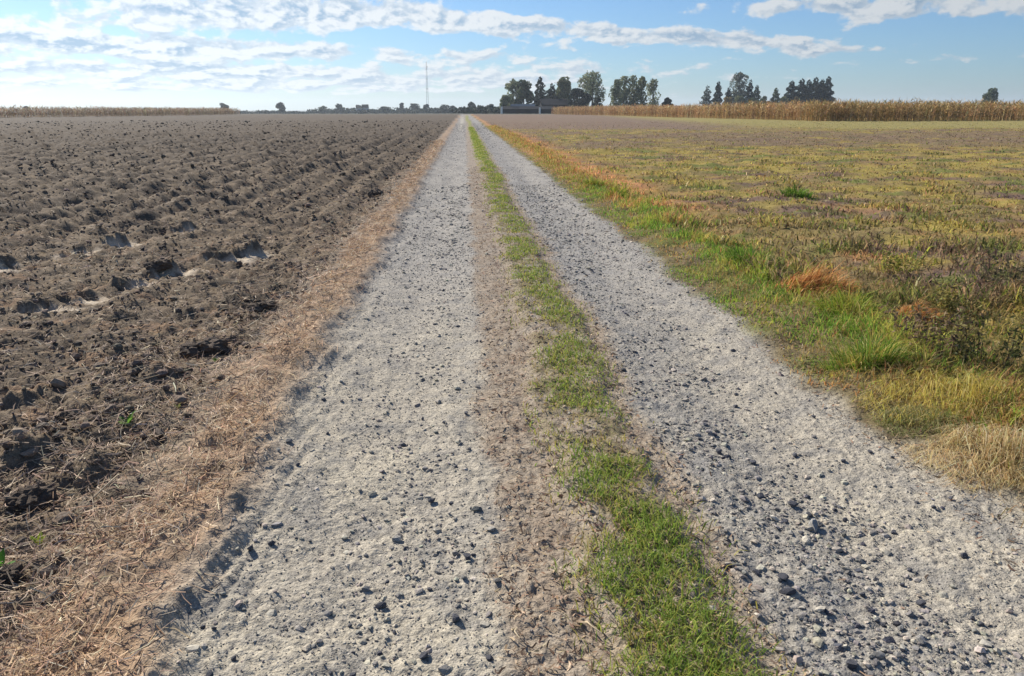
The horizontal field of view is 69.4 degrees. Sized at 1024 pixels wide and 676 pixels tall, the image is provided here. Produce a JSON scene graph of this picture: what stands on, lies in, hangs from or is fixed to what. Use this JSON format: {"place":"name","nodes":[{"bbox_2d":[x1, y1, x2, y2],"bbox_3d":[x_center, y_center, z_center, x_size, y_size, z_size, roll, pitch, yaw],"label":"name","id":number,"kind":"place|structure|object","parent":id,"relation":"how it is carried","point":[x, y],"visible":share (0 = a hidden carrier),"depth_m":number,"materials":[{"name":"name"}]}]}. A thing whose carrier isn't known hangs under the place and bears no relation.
{"place":"outdoors","nodes":[
{"label":"outdoors","id":0,"kind":"place"},
{"bbox_2d":[5,110,447,113],"bbox_3d":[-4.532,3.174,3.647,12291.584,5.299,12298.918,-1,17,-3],"label":"distant ground","id":1,"kind":"structure","parent":0,"point":[276,110],"depth_m":2694.86,"materials":[{"name":"soil"}]},
{"bbox_2d":[275,102,285,113],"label":"tree","id":2,"kind":"object","parent":1,"relation":"on","point":[280,106],"visible":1,"depth_m":749.51,"materials":[{"name":"green plant"}]},
{"bbox_2d":[235,109,439,113],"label":"woodland","id":3,"kind":"object","parent":1,"relation":"on","point":[364,111],"visible":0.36,"depth_m":795.34,"materials":[{"name":"green plant"}]},
{"bbox_2d":[333,103,343,112],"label":"tree","id":4,"kind":"object","parent":1,"relation":"on","point":[339,107],"visible":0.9,"depth_m":799.47,"materials":[{"name":"green plant"}]},
{"bbox_2d":[307,106,458,113],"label":"woodland","id":5,"kind":"object","parent":1,"relation":"on","point":[397,109],"visible":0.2,"depth_m":795.71,"materials":[{"name":"green plant"}]},
{"bbox_2d":[409,103,419,109],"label":"tree","id":6,"kind":"object","parent":1,"relation":"on","point":[414,106],"visible":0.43,"depth_m":805.02,"materials":[{"name":"green plant"}]},
{"bbox_2d":[439,104,449,113],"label":"tree","id":7,"kind":"object","parent":1,"relation":"on","point":[444,109],"visible":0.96,"depth_m":759.59,"materials":[{"name":"green plant"}]},
{"bbox_2d":[448,105,500,113],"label":"hedge","id":8,"kind":"object","parent":1,"relation":"on","point":[478,109],"visible":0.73,"depth_m":425.63,"materials":[{"name":"green plant"}]},
{"bbox_2d":[499,95,511,107],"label":"broadleaf tree","id":9,"kind":"object","parent":1,"relation":"on","point":[504,100],"visible":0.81,"depth_m":343.93,"materials":[{"name":"green plant"}]},
{"bbox_2d":[504,78,517,103],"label":"broadleaf tree","id":10,"kind":"object","parent":1,"relation":"on","point":[510,86],"visible":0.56,"depth_m":368.73,"materials":[{"name":"green plant"}]},
{"bbox_2d":[510,104,534,105],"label":"pale roofed barn","id":11,"kind":"structure","parent":1,"relation":"on","point":[522,105],"depth_m":353.29,"materials":[{"name":"metal"}]},
{"bbox_2d":[514,79,533,103],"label":"broadleaf tree","id":12,"kind":"object","parent":1,"relation":"on","point":[524,87],"visible":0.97,"depth_m":364.16,"materials":[{"name":"green plant"}]},
{"bbox_2d":[500,106,553,113],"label":"long barn","id":13,"kind":"structure","parent":1,"relation":"on","point":[524,109],"depth_m":337.86,"materials":[{"name":"metal"}]},
{"bbox_2d":[532,76,548,105],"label":"conifer tree","id":14,"kind":"object","parent":1,"relation":"on","point":[539,93],"visible":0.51,"depth_m":375.00,"materials":[{"name":"green plant"}]},
{"bbox_2d":[546,83,558,98],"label":"conifer tree","id":15,"kind":"object","parent":1,"relation":"on","point":[550,91],"visible":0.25,"depth_m":382.29,"materials":[{"name":"green plant"}]},
{"bbox_2d":[539,99,568,106],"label":"tall barn","id":16,"kind":"structure","parent":1,"relation":"on","point":[553,102],"depth_m":364.37,"materials":[{"name":"brick"}]},
{"bbox_2d":[550,76,571,98],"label":"broadleaf tree","id":17,"kind":"object","parent":1,"relation":"on","point":[563,89],"visible":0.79,"depth_m":379.46,"materials":[{"name":"green plant"}]},
{"bbox_2d":[567,88,591,106],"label":"yew bush","id":18,"kind":"object","parent":1,"relation":"on","point":[584,99],"visible":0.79,"depth_m":354.83,"materials":[{"name":"green plant"}]},
{"bbox_2d":[577,70,605,105],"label":"broadleaf tree","id":19,"kind":"object","parent":1,"relation":"on","point":[592,85],"visible":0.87,"depth_m":363.28,"materials":[{"name":"green plant"}]},
{"bbox_2d":[592,97,602,106],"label":"bush","id":20,"kind":"object","parent":1,"relation":"on","point":[597,100],"visible":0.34,"depth_m":349.08,"materials":[{"name":"green plant"}]},
{"bbox_2d":[608,79,623,105],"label":"poplar tree","id":21,"kind":"object","parent":1,"relation":"on","point":[616,90],"visible":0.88,"depth_m":344.15,"materials":[{"name":"green plant"}]},
{"bbox_2d":[619,76,632,105],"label":"poplar tree","id":22,"kind":"object","parent":1,"relation":"on","point":[626,91],"visible":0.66,"depth_m":349.75,"materials":[{"name":"green plant"}]},
{"bbox_2d":[625,75,640,106],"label":"poplar tree","id":23,"kind":"object","parent":1,"relation":"on","point":[632,101],"visible":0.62,"depth_m":350.30,"materials":[{"name":"green plant"}]},
{"bbox_2d":[635,76,647,105],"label":"poplar tree","id":24,"kind":"object","parent":1,"relation":"on","point":[641,82],"visible":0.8,"depth_m":345.44,"materials":[{"name":"green plant"}]},
{"bbox_2d":[645,78,660,104],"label":"poplar tree","id":25,"kind":"object","parent":1,"relation":"on","point":[653,89],"visible":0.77,"depth_m":356.98,"materials":[{"name":"green plant"}]},
{"bbox_2d":[661,97,671,105],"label":"bush","id":26,"kind":"object","parent":1,"relation":"on","point":[667,101],"visible":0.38,"depth_m":337.45,"materials":[{"name":"green plant"}]},
{"bbox_2d":[699,85,711,105],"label":"conifer tree","id":27,"kind":"object","parent":1,"relation":"on","point":[706,97],"visible":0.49,"depth_m":453.88,"materials":[{"name":"green plant"}]},
{"bbox_2d":[710,81,722,105],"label":"conifer tree","id":28,"kind":"object","parent":1,"relation":"on","point":[717,96],"visible":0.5,"depth_m":458.39,"materials":[{"name":"green plant"}]},
{"bbox_2d":[723,96,732,103],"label":"bush","id":29,"kind":"object","parent":1,"relation":"on","point":[727,99],"visible":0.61,"depth_m":442.42,"materials":[{"name":"green plant"}]},
{"bbox_2d":[725,87,733,101],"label":"conifer tree","id":30,"kind":"object","parent":1,"relation":"on","point":[728,93],"visible":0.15,"depth_m":454.31,"materials":[{"name":"green plant"}]},
{"bbox_2d":[729,71,748,103],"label":"broadleaf tree","id":31,"kind":"object","parent":1,"relation":"on","point":[739,76],"visible":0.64,"depth_m":466.90,"materials":[{"name":"green plant"}]},
{"bbox_2d":[735,95,745,104],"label":"bush","id":32,"kind":"object","parent":1,"relation":"on","point":[738,98],"visible":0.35,"depth_m":444.15,"materials":[{"name":"green plant"}]},
{"bbox_2d":[743,79,754,102],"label":"conifer tree","id":33,"kind":"object","parent":1,"relation":"on","point":[748,94],"visible":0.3,"depth_m":456.49,"materials":[{"name":"green plant"}]},
{"bbox_2d":[745,97,759,103],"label":"bush","id":34,"kind":"object","parent":1,"relation":"on","point":[752,99],"visible":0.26,"depth_m":444.32,"materials":[{"name":"green plant"}]},
{"bbox_2d":[753,85,760,100],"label":"conifer tree","id":35,"kind":"object","parent":1,"relation":"on","point":[757,96],"visible":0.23,"depth_m":462.87,"materials":[{"name":"green plant"}]},
{"bbox_2d":[770,87,779,102],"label":"conifer tree","id":36,"kind":"object","parent":1,"relation":"on","point":[776,94],"visible":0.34,"depth_m":456.39,"materials":[{"name":"green plant"}]},
{"bbox_2d":[778,96,789,104],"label":"bush","id":37,"kind":"object","parent":1,"relation":"on","point":[784,99],"visible":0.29,"depth_m":444.55,"materials":[{"name":"green plant"}]},
{"bbox_2d":[779,80,800,103],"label":"spruce tree","id":38,"kind":"object","parent":1,"relation":"on","point":[791,93],"visible":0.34,"depth_m":455.18,"materials":[{"name":"green plant"}]},
{"bbox_2d":[796,78,810,102],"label":"spruce tree","id":39,"kind":"object","parent":1,"relation":"on","point":[802,88],"visible":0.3,"depth_m":459.21,"materials":[{"name":"green plant"}]},
{"bbox_2d":[805,79,815,104],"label":"spruce tree","id":40,"kind":"object","parent":1,"relation":"on","point":[810,89],"visible":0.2,"depth_m":463.31,"materials":[{"name":"green plant"}]},
{"bbox_2d":[812,77,821,101],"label":"spruce tree","id":41,"kind":"object","parent":1,"relation":"on","point":[816,89],"visible":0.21,"depth_m":467.22,"materials":[{"name":"green plant"}]},
{"bbox_2d":[815,79,829,102],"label":"spruce tree","id":42,"kind":"object","parent":1,"relation":"on","point":[822,89],"visible":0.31,"depth_m":467.62,"materials":[{"name":"green plant"}]},
{"bbox_2d":[821,76,836,101],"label":"spruce tree","id":43,"kind":"object","parent":1,"relation":"on","point":[830,97],"visible":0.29,"depth_m":467.57,"materials":[{"name":"green plant"}]},
{"bbox_2d":[982,88,998,102],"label":"broadleaf tree","id":44,"kind":"object","parent":1,"relation":"on","point":[992,92],"visible":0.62,"depth_m":463.24,"materials":[{"name":"green plant"}]},
{"bbox_2d":[0,113,459,656],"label":"ploughed field","id":45,"kind":"structure","parent":0,"point":[108,243],"depth_m":9.08,"materials":[{"name":"soil"}]},
{"bbox_2d":[0,548,14,565],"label":"weed seedling","id":46,"kind":"object","parent":45,"relation":"on","point":[2,555],"visible":0.72,"depth_m":2.61,"materials":[{"name":"plant"}]},
{"bbox_2d":[0,561,26,588],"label":"earth clod","id":47,"kind":"object","parent":45,"relation":"on","point":[14,569],"visible":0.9,"depth_m":2.54,"materials":[{"name":"soil"}]},
{"bbox_2d":[19,323,30,327],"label":"earth clod","id":48,"kind":"object","parent":45,"relation":"on","point":[26,325],"visible":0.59,"depth_m":5.54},
{"bbox_2d":[4,484,58,516],"bbox_3d":[-1.986,0.668,3.068,0.169,0.119,0.200,15,23,41],"label":"earth clod","id":49,"kind":"object","parent":45,"relation":"on","point":[22,498],"visible":0.94,"depth_m":3.03,"materials":[{"name":"soil"}]},
{"bbox_2d":[30,531,44,544],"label":"weed seedling","id":50,"kind":"object","parent":45,"relation":"on","point":[38,537],"visible":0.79,"depth_m":2.79,"materials":[{"name":"plant"}]},
{"bbox_2d":[53,411,78,427],"bbox_3d":[-2.360,0.436,3.913,0.126,0.089,0.142,4,18,11],"label":"earth clod","id":51,"kind":"object","parent":45,"relation":"on","point":[63,414],"visible":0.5,"depth_m":3.89,"materials":[{"name":"soil"}]},
{"bbox_2d":[81,443,106,453],"bbox_3d":[-1.996,0.534,3.530,0.109,0.068,0.158,-14,22,-39],"label":"earth clod","id":52,"kind":"object","parent":45,"relation":"on","point":[87,447],"visible":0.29,"depth_m":3.50,"materials":[{"name":"soil"}]},
{"bbox_2d":[91,468,131,499],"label":"dry stalk","id":53,"kind":"object","parent":45,"relation":"on","point":[109,482],"visible":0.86,"depth_m":3.13,"materials":[{"name":"plant"}]},
{"bbox_2d":[109,340,126,347],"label":"earth clod","id":54,"kind":"object","parent":45,"relation":"on","point":[116,341],"visible":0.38,"depth_m":5.08,"materials":[{"name":"soil"}]},
{"bbox_2d":[0,104,239,117],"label":"maize strip","id":55,"kind":"object","parent":45,"relation":"on","point":[113,111],"visible":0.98,"depth_m":175.33,"materials":[{"name":"plant"}]},
{"bbox_2d":[118,410,135,424],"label":"weed seedling","id":56,"kind":"object","parent":45,"relation":"on","point":[128,419],"visible":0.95,"depth_m":3.83,"materials":[{"name":"plant"}]},
{"bbox_2d":[114,375,157,395],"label":"dry stalk","id":57,"kind":"object","parent":45,"relation":"on","point":[133,384],"visible":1,"depth_m":4.15,"materials":[{"name":"plant"}]},
{"bbox_2d":[143,259,172,272],"bbox_3d":[-3.543,-0.721,7.414,0.275,0.140,0.196,-9,19,-27],"label":"earth clod","id":58,"kind":"object","parent":45,"relation":"on","point":[159,265],"visible":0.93,"depth_m":7.36,"materials":[{"name":"soil"}]},
{"bbox_2d":[176,374,194,383],"bbox_3d":[-2.013,0.256,4.544,0.159,0.069,0.110,12,21,35],"label":"earth clod","id":59,"kind":"object","parent":45,"relation":"on","point":[182,376],"visible":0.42,"depth_m":4.51,"materials":[{"name":"soil"}]},
{"bbox_2d":[179,337,228,359],"bbox_3d":[-2.073,0.085,4.997,0.329,0.167,0.234,-1,17,-3],"label":"earth clod","id":60,"kind":"object","parent":45,"relation":"on","point":[212,345],"visible":0.79,"depth_m":4.93,"materials":[{"name":"soil"}]},
{"bbox_2d":[0,146,425,675],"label":"field stubble","id":61,"kind":"object","parent":45,"relation":"on","point":[8,556],"visible":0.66,"depth_m":4.10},
{"bbox_2d":[0,132,435,645],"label":"loose clods","id":62,"kind":"object","parent":45,"relation":"on","point":[179,397],"visible":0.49,"depth_m":4.72,"materials":[{"name":"soil"}]},
{"bbox_2d":[0,120,450,436],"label":"field clods","id":63,"kind":"object","parent":45,"relation":"on","point":[179,369],"visible":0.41,"depth_m":13.30,"materials":[{"name":"soil"}]},
{"bbox_2d":[247,300,276,312],"bbox_3d":[-2.014,-0.248,5.980,0.248,0.108,0.176,-5,18,-15],"label":"earth clod","id":64,"kind":"object","parent":45,"relation":"on","point":[264,305],"visible":0.87,"depth_m":5.93,"materials":[{"name":"soil"}]},
{"bbox_2d":[368,187,383,197],"bbox_3d":[-2.605,-2.763,14.207,0.309,0.248,0.366,10,20,29],"label":"earth clod","id":65,"kind":"object","parent":45,"relation":"on","point":[374,191],"visible":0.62,"depth_m":14.10,"materials":[{"name":"soil"}]},
{"bbox_2d":[0,114,461,675],"bbox_3d":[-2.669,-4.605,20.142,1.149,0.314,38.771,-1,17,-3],"label":"dry grass","id":66,"kind":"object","parent":0,"point":[125,529],"visible":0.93,"depth_m":3.02,"materials":[{"name":"plant"}]},
{"bbox_2d":[411,123,595,233],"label":"gravel","id":67,"kind":"structure","parent":0,"point":[497,162],"depth_m":22.76,"materials":[{"name":"gravel"}]},
{"bbox_2d":[0,0,1023,110],"label":"sky","id":68,"kind":"structure","parent":0,"point":[250,55],"materials":[{"name":"blue"}]},
{"bbox_2d":[148,114,1023,675],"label":"gravel track","id":69,"kind":"structure","parent":0,"point":[341,504],"depth_m":3.25,"materials":[{"name":"gravel"}]},
{"bbox_2d":[375,601,386,608],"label":"stone","id":70,"kind":"object","parent":69,"relation":"on","point":[380,605],"visible":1,"depth_m":2.53,"materials":[{"name":"stone"}]},
{"bbox_2d":[419,651,427,659],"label":"stone","id":71,"kind":"object","parent":69,"relation":"on","point":[423,654],"visible":1,"depth_m":2.29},
{"bbox_2d":[452,613,459,622],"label":"stone","id":72,"kind":"object","parent":69,"relation":"on","point":[455,617],"visible":1,"depth_m":2.44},
{"bbox_2d":[109,222,1023,675],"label":"grit","id":73,"kind":"object","parent":69,"relation":"on","point":[581,520],"visible":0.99,"depth_m":3.11,"materials":[{"name":"gravel"}]},
{"bbox_2d":[577,621,601,633],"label":"dry stalk","id":74,"kind":"object","parent":69,"relation":"on","point":[588,622],"visible":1,"depth_m":2.38,"materials":[{"name":"plant"}]},
{"bbox_2d":[464,166,1023,675],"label":"track litter","id":75,"kind":"object","parent":69,"relation":"on","point":[594,670],"visible":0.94,"depth_m":3.19,"materials":[{"name":"plant"}]},
{"bbox_2d":[777,572,788,579],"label":"stone","id":76,"kind":"object","parent":69,"relation":"on","point":[784,576],"visible":1,"depth_m":2.64,"materials":[{"name":"stone"}]},
{"bbox_2d":[779,587,795,594],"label":"stone","id":77,"kind":"object","parent":69,"relation":"on","point":[788,590],"visible":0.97,"depth_m":2.56,"materials":[{"name":"stone"}]},
{"bbox_2d":[788,500,797,506],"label":"stone","id":78,"kind":"object","parent":69,"relation":"on","point":[792,503],"visible":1,"depth_m":3.17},
{"bbox_2d":[808,518,817,532],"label":"stone","id":79,"kind":"object","parent":69,"relation":"on","point":[813,522],"visible":0.98,"depth_m":2.99,"materials":[{"name":"stone"}]},
{"bbox_2d":[846,659,857,669],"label":"stone","id":80,"kind":"object","parent":69,"relation":"on","point":[852,664],"visible":1,"depth_m":2.24,"materials":[{"name":"stone"}]},
{"bbox_2d":[873,651,884,658],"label":"stone","id":81,"kind":"object","parent":69,"relation":"on","point":[879,654],"visible":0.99,"depth_m":2.28,"materials":[{"name":"stone"}]},
{"bbox_2d":[916,600,925,605],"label":"stone","id":82,"kind":"object","parent":69,"relation":"on","point":[920,602],"visible":1,"depth_m":2.54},
{"bbox_2d":[916,634,926,643],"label":"stone","id":83,"kind":"object","parent":69,"relation":"on","point":[920,638],"visible":1,"depth_m":2.36,"materials":[{"name":"stone"}]},
{"bbox_2d":[960,552,967,558],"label":"stone","id":84,"kind":"object","parent":69,"relation":"on","point":[963,555],"visible":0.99,"depth_m":2.77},
{"bbox_2d":[467,127,816,675],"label":"grass strip","id":85,"kind":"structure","parent":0,"point":[666,659],"depth_m":2.78,"materials":[{"name":"plant"}]},
{"bbox_2d":[470,114,1023,544],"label":"grass verge","id":86,"kind":"object","parent":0,"point":[984,505],"depth_m":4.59,"materials":[{"name":"plant"}]},
{"bbox_2d":[578,172,608,187],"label":"grass tussock","id":87,"kind":"object","parent":86,"relation":"on","point":[599,183],"depth_m":15.53,"materials":[{"name":"plant"}]},
{"bbox_2d":[802,280,896,319],"bbox_3d":[2.715,-0.317,5.843,0.782,0.379,0.828,-16,24,-42],"label":"grass tussock","id":88,"kind":"object","parent":86,"relation":"on","point":[821,305],"depth_m":5.84,"materials":[{"name":"plant"}]},
{"bbox_2d":[806,321,930,372],"bbox_3d":[2.301,0.030,4.741,0.763,0.397,0.797,-16,23,-41],"label":"grass tussock","id":89,"kind":"object","parent":86,"relation":"on","point":[857,353],"depth_m":4.69,"materials":[{"name":"plant"}]},
{"bbox_2d":[858,400,979,439],"bbox_3d":[2.152,0.419,3.877,0.656,0.164,0.500,5,18,15],"label":"grass tussock","id":90,"kind":"object","parent":86,"relation":"on","point":[909,416],"depth_m":3.89,"materials":[{"name":"plant"}]},
{"bbox_2d":[892,416,1023,497],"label":"grass tussock","id":91,"kind":"object","parent":86,"relation":"on","point":[988,447],"depth_m":3.44,"materials":[{"name":"plant"}]},
{"bbox_2d":[472,114,1023,379],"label":"fallow field","id":92,"kind":"structure","parent":0,"point":[555,120],"depth_m":21.30,"materials":[{"name":"plant"}]},
{"bbox_2d":[603,182,638,196],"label":"grass tussock","id":93,"kind":"object","parent":92,"relation":"on","point":[622,190],"depth_m":13.87,"materials":[{"name":"plant"}]},
{"bbox_2d":[672,227,709,236],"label":"grass tussock","id":94,"kind":"object","parent":92,"relation":"on","point":[688,231],"depth_m":9.60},
{"bbox_2d":[713,237,790,267],"bbox_3d":[2.549,-0.907,7.725,0.956,0.429,0.876,-1,17,-3],"label":"grass tussock","id":95,"kind":"object","parent":92,"relation":"on","point":[737,252],"depth_m":7.76,"materials":[{"name":"plant"}]},
{"bbox_2d":[488,121,1023,404],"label":"fallow weeds","id":96,"kind":"object","parent":92,"relation":"on","point":[1001,286],"visible":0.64,"depth_m":10.63,"materials":[{"name":"plant"}]},
{"bbox_2d":[551,100,1023,120],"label":"maize crop","id":97,"kind":"object","parent":92,"relation":"on","point":[677,111],"visible":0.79,"depth_m":136.56,"materials":[{"name":"plant"}]},
{"bbox_2d":[777,178,814,198],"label":"grass tussock","id":98,"kind":"object","parent":92,"relation":"on","point":[800,193],"depth_m":14.09,"materials":[{"name":"plant"}]},
{"bbox_2d":[774,253,873,297],"bbox_3d":[2.777,-0.563,6.538,0.884,0.440,0.968,10,20,29],"label":"grass tussock","id":99,"kind":"object","parent":92,"relation":"on","point":[817,277],"depth_m":6.46,"materials":[{"name":"plant"}]},
{"bbox_2d":[697,97,1023,120],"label":"maize crop","id":100,"kind":"object","parent":92,"relation":"on","point":[860,107],"visible":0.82,"depth_m":113.78,"materials":[{"name":"plant"}]},
{"bbox_2d":[874,247,924,273],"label":"dry weed","id":101,"kind":"object","parent":92,"relation":"on","point":[898,261],"visible":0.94,"depth_m":7.41,"materials":[{"name":"plant"}]},
{"bbox_2d":[877,299,949,334],"bbox_3d":[2.917,-0.104,5.451,0.501,0.311,0.362,-1,17,-3],"label":"dry weed","id":102,"kind":"object","parent":92,"relation":"on","point":[924,308],"visible":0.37,"depth_m":5.45,"materials":[{"name":"plant"}]},
{"bbox_2d":[896,293,951,327],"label":"grass tussock","id":103,"kind":"object","parent":92,"relation":"on","point":[908,308],"depth_m":5.91,"materials":[{"name":"plant"}]},
{"bbox_2d":[886,299,975,359],"bbox_3d":[2.796,-0.045,4.835,0.586,0.421,0.442,-9,19,-26],"label":"dry weed","id":104,"kind":"object","parent":92,"relation":"on","point":[919,319],"visible":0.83,"depth_m":4.81,"materials":[{"name":"plant"}]},
{"bbox_2d":[849,364,1023,428],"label":"grass tussock","id":105,"kind":"object","parent":92,"relation":"on","point":[970,385],"depth_m":4.13,"materials":[{"name":"plant"}]},
{"bbox_2d":[931,281,992,316],"bbox_3d":[3.605,-0.301,6.038,0.416,0.308,0.422,-9,19,-26],"label":"dry weed","id":106,"kind":"object","parent":92,"relation":"on","point":[946,303],"visible":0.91,"depth_m":6.02,"materials":[{"name":"plant"}]},
{"bbox_2d":[946,306,1023,376],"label":"dry weed","id":107,"kind":"object","parent":92,"relation":"on","point":[1012,353],"visible":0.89,"depth_m":4.70,"materials":[{"name":"plant"}]},
{"bbox_2d":[972,243,1023,292],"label":"dry weed","id":108,"kind":"object","parent":92,"relation":"on","point":[1017,270],"visible":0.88,"depth_m":6.69,"materials":[{"name":"plant"}]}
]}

